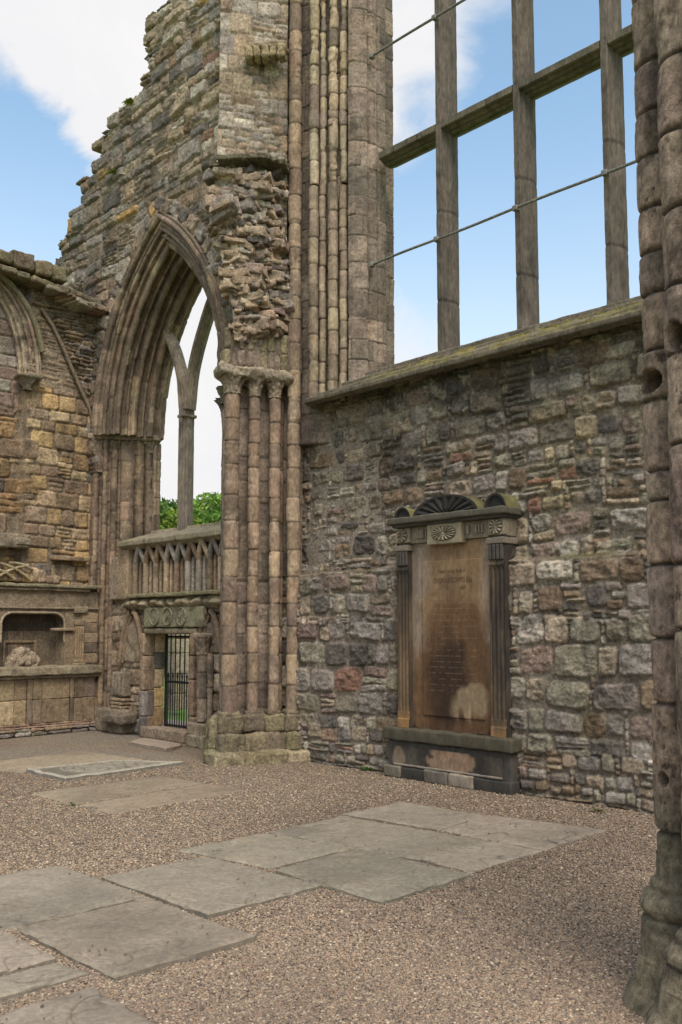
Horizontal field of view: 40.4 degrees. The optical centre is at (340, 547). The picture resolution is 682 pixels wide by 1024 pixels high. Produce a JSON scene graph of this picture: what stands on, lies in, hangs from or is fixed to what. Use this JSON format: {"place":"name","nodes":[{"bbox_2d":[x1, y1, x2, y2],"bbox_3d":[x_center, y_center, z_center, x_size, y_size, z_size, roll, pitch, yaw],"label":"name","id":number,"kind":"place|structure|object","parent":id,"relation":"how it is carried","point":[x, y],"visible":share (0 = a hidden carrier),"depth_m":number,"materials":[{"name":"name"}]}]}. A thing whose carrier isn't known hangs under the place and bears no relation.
{"place":"outdoors","nodes":[
{"label":"outdoors","id":0,"kind":"place"},
{"bbox_2d":[161,719,187,725],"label":"path","id":1,"kind":"structure","parent":0,"point":[175,722],"depth_m":17.00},
{"bbox_2d":[161,668,190,721],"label":"lawn","id":2,"kind":"structure","parent":0,"point":[178,711],"depth_m":19.68,"materials":[{"name":"green plant"}]},
{"bbox_2d":[160,497,176,510],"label":"tree","id":3,"kind":"object","parent":2,"relation":"on","point":[173,504],"depth_m":47.54,"materials":[{"name":"green plant"}]},
{"bbox_2d":[167,634,188,709],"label":"buttress","id":4,"kind":"structure","parent":2,"relation":"on","point":[182,656],"depth_m":19.62,"materials":[{"name":"stone"}]},
{"bbox_2d":[159,507,204,529],"bbox_3d":[-7.914,1.683,40.034,6.459,7.099,5.975,5,-7,-44],"label":"tree","id":5,"kind":"object","parent":2,"relation":"on","point":[169,521],"visible":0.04,"depth_m":39.02,"materials":[{"name":"green plant"}]},
{"bbox_2d":[159,492,220,528],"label":"tree","id":6,"kind":"object","parent":2,"relation":"on","point":[206,509],"visible":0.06,"depth_m":41.07,"materials":[{"name":"green plant"}]},
{"bbox_2d":[0,0,640,503],"label":"sky","id":7,"kind":"structure","parent":0,"point":[66,66],"materials":[{"name":"blue"}]},
{"bbox_2d":[0,725,660,1023],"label":"gravel","id":8,"kind":"structure","parent":0,"point":[107,743],"depth_m":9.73,"materials":[{"name":"gravel"}]},
{"bbox_2d":[0,928,55,976],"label":"flagstone","id":9,"kind":"object","parent":8,"relation":"on","point":[15,955],"visible":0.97,"depth_m":4.74,"materials":[{"name":"stone"}]},
{"bbox_2d":[0,963,88,1000],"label":"flagstone","id":10,"kind":"object","parent":8,"relation":"on","point":[37,979],"visible":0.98,"depth_m":4.47,"materials":[{"name":"stone"}]},
{"bbox_2d":[0,532,102,738],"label":"wall tomb","id":11,"kind":"object","parent":8,"relation":"on","point":[50,670],"depth_m":15.16,"materials":[{"name":"stone"}]},
{"bbox_2d":[0,249,107,584],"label":"side wall","id":12,"kind":"structure","parent":8,"relation":"on","point":[48,329],"depth_m":15.55,"materials":[{"name":"stone"}]},
{"bbox_2d":[0,866,142,929],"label":"flagstone","id":13,"kind":"object","parent":8,"relation":"on","point":[36,896],"visible":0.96,"depth_m":5.82,"materials":[{"name":"stone"}]},
{"bbox_2d":[0,751,142,772],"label":"flagstone","id":14,"kind":"object","parent":8,"relation":"on","point":[20,765],"visible":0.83,"depth_m":11.97,"materials":[{"name":"stone"}]},
{"bbox_2d":[0,987,153,1023],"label":"flagstone","id":15,"kind":"object","parent":8,"relation":"on","point":[92,1005],"visible":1,"depth_m":4.05,"materials":[{"name":"stone"}]},
{"bbox_2d":[26,760,184,780],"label":"grave slab","id":16,"kind":"structure","parent":8,"relation":"on","point":[78,771],"depth_m":11.14,"materials":[{"name":"stone"}]},
{"bbox_2d":[31,775,200,804],"bbox_3d":[-2.333,2.595,9.903,0.857,0.066,1.684,-5,-7,42],"label":"flagstone","id":17,"kind":"object","parent":8,"relation":"on","point":[88,794],"visible":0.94,"depth_m":9.80,"materials":[{"name":"stone"}]},
{"bbox_2d":[16,897,255,981],"bbox_3d":[-1.150,2.151,5.151,0.882,0.066,1.079,5,-7,-44],"label":"flagstone","id":18,"kind":"object","parent":8,"relation":"on","point":[135,929],"visible":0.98,"depth_m":5.03,"materials":[{"name":"stone"}]},
{"bbox_2d":[128,738,181,751],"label":"step slab","id":19,"kind":"structure","parent":8,"relation":"on","point":[156,745],"depth_m":13.36,"materials":[{"name":"stone"}]},
{"bbox_2d":[94,521,220,748],"label":"doorway wall","id":20,"kind":"structure","parent":8,"relation":"on","point":[164,581],"depth_m":14.65,"materials":[{"name":"stone"}]},
{"bbox_2d":[164,634,190,728],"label":"iron gate","id":21,"kind":"structure","parent":20,"relation":"attached to","point":[167,681],"depth_m":14.83,"materials":[{"name":"black metal"}]},
{"bbox_2d":[79,784,244,813],"bbox_3d":[-1.804,2.547,9.371,0.662,0.068,1.724,-4,-7,41],"label":"flagstone","id":22,"kind":"object","parent":8,"relation":"on","point":[177,795],"visible":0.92,"depth_m":9.32,"materials":[{"name":"stone"}]},
{"bbox_2d":[55,0,299,726],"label":"arch wall","id":23,"kind":"structure","parent":8,"relation":"on","point":[178,210],"depth_m":15.04,"materials":[{"name":"stone"}]},
{"bbox_2d":[121,97,132,105],"bbox_3d":[-3.604,-7.520,15.660,0.161,0.064,0.303,5,-7,-44],"label":"fern","id":24,"kind":"object","parent":23,"relation":"on","point":[128,101],"visible":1,"depth_m":15.67,"materials":[{"name":"green plant"}]},
{"bbox_2d":[162,299,213,530],"bbox_3d":[-2.502,-2.249,15.344,0.279,4.170,1.825,5,-7,-44],"label":"tracery","id":25,"kind":"object","parent":23,"relation":"attached to","point":[187,382],"visible":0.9,"depth_m":15.27,"materials":[{"name":"stone"}]},
{"bbox_2d":[101,856,321,918],"bbox_3d":[-0.874,2.245,6.193,0.949,0.066,1.212,5,-7,-44],"label":"flagstone","id":26,"kind":"object","parent":8,"relation":"on","point":[206,887],"visible":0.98,"depth_m":6.06,"materials":[{"name":"stone"}]},
{"bbox_2d":[203,0,310,766],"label":"clustered pier","id":27,"kind":"structure","parent":8,"relation":"on","point":[251,722],"depth_m":12.35,"materials":[{"name":"stone"}]},
{"bbox_2d":[177,833,348,869],"bbox_3d":[-0.588,2.328,7.106,0.959,0.067,0.959,5,-7,-44],"label":"flagstone","id":28,"kind":"object","parent":8,"relation":"on","point":[251,850],"visible":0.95,"depth_m":7.03,"materials":[{"name":"stone"}]},
{"bbox_2d":[360,766,373,769],"bbox_3d":[0.293,2.651,11.122,0.223,0.047,0.122,-3,-6,31],"label":"weed","id":29,"kind":"object","parent":8,"relation":"on","point":[367,768],"visible":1,"depth_m":11.11,"materials":[{"name":"green plant"}]},
{"bbox_2d":[276,848,469,904],"bbox_3d":[0.198,2.254,6.406,0.916,0.068,1.093,5,-7,-44],"label":"flagstone","id":30,"kind":"object","parent":8,"relation":"on","point":[380,878],"visible":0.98,"depth_m":6.30,"materials":[{"name":"stone"}]},
{"bbox_2d":[268,815,490,862],"bbox_3d":[0.297,2.373,7.572,1.606,0.067,0.949,-4,-7,40],"label":"flagstone","id":31,"kind":"object","parent":8,"relation":"on","point":[418,845],"visible":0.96,"depth_m":7.47,"materials":[{"name":"stone"}]},
{"bbox_2d":[341,801,483,830],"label":"flagstone","id":32,"kind":"object","parent":8,"relation":"on","point":[427,817],"visible":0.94,"depth_m":8.39,"materials":[{"name":"stone"}]},
{"bbox_2d":[282,0,656,813],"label":"window wall","id":33,"kind":"structure","parent":8,"relation":"on","point":[540,422],"depth_m":10.92,"materials":[{"name":"stone"}]},
{"bbox_2d":[383,493,522,794],"bbox_3d":[1.283,1.019,10.436,0.524,3.231,1.846,5,-7,-44],"label":"memorial","id":34,"kind":"object","parent":33,"relation":"attached to","point":[455,553],"depth_m":10.27,"materials":[{"name":"stone"}]},
{"bbox_2d":[422,841,541,872],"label":"flagstone","id":35,"kind":"object","parent":8,"relation":"on","point":[473,859],"visible":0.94,"depth_m":6.88,"materials":[{"name":"stone"}]},
{"bbox_2d":[441,815,605,850],"bbox_3d":[1.515,2.404,7.856,0.987,0.068,1.136,5,-7,-44],"label":"flagstone","id":36,"kind":"object","parent":8,"relation":"on","point":[500,829],"visible":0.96,"depth_m":7.75,"materials":[{"name":"stone"}]},
{"bbox_2d":[623,0,681,1023],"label":"foreground pier","id":37,"kind":"structure","parent":8,"relation":"on","point":[653,993],"depth_m":4.20,"materials":[{"name":"stone"}]}
]}

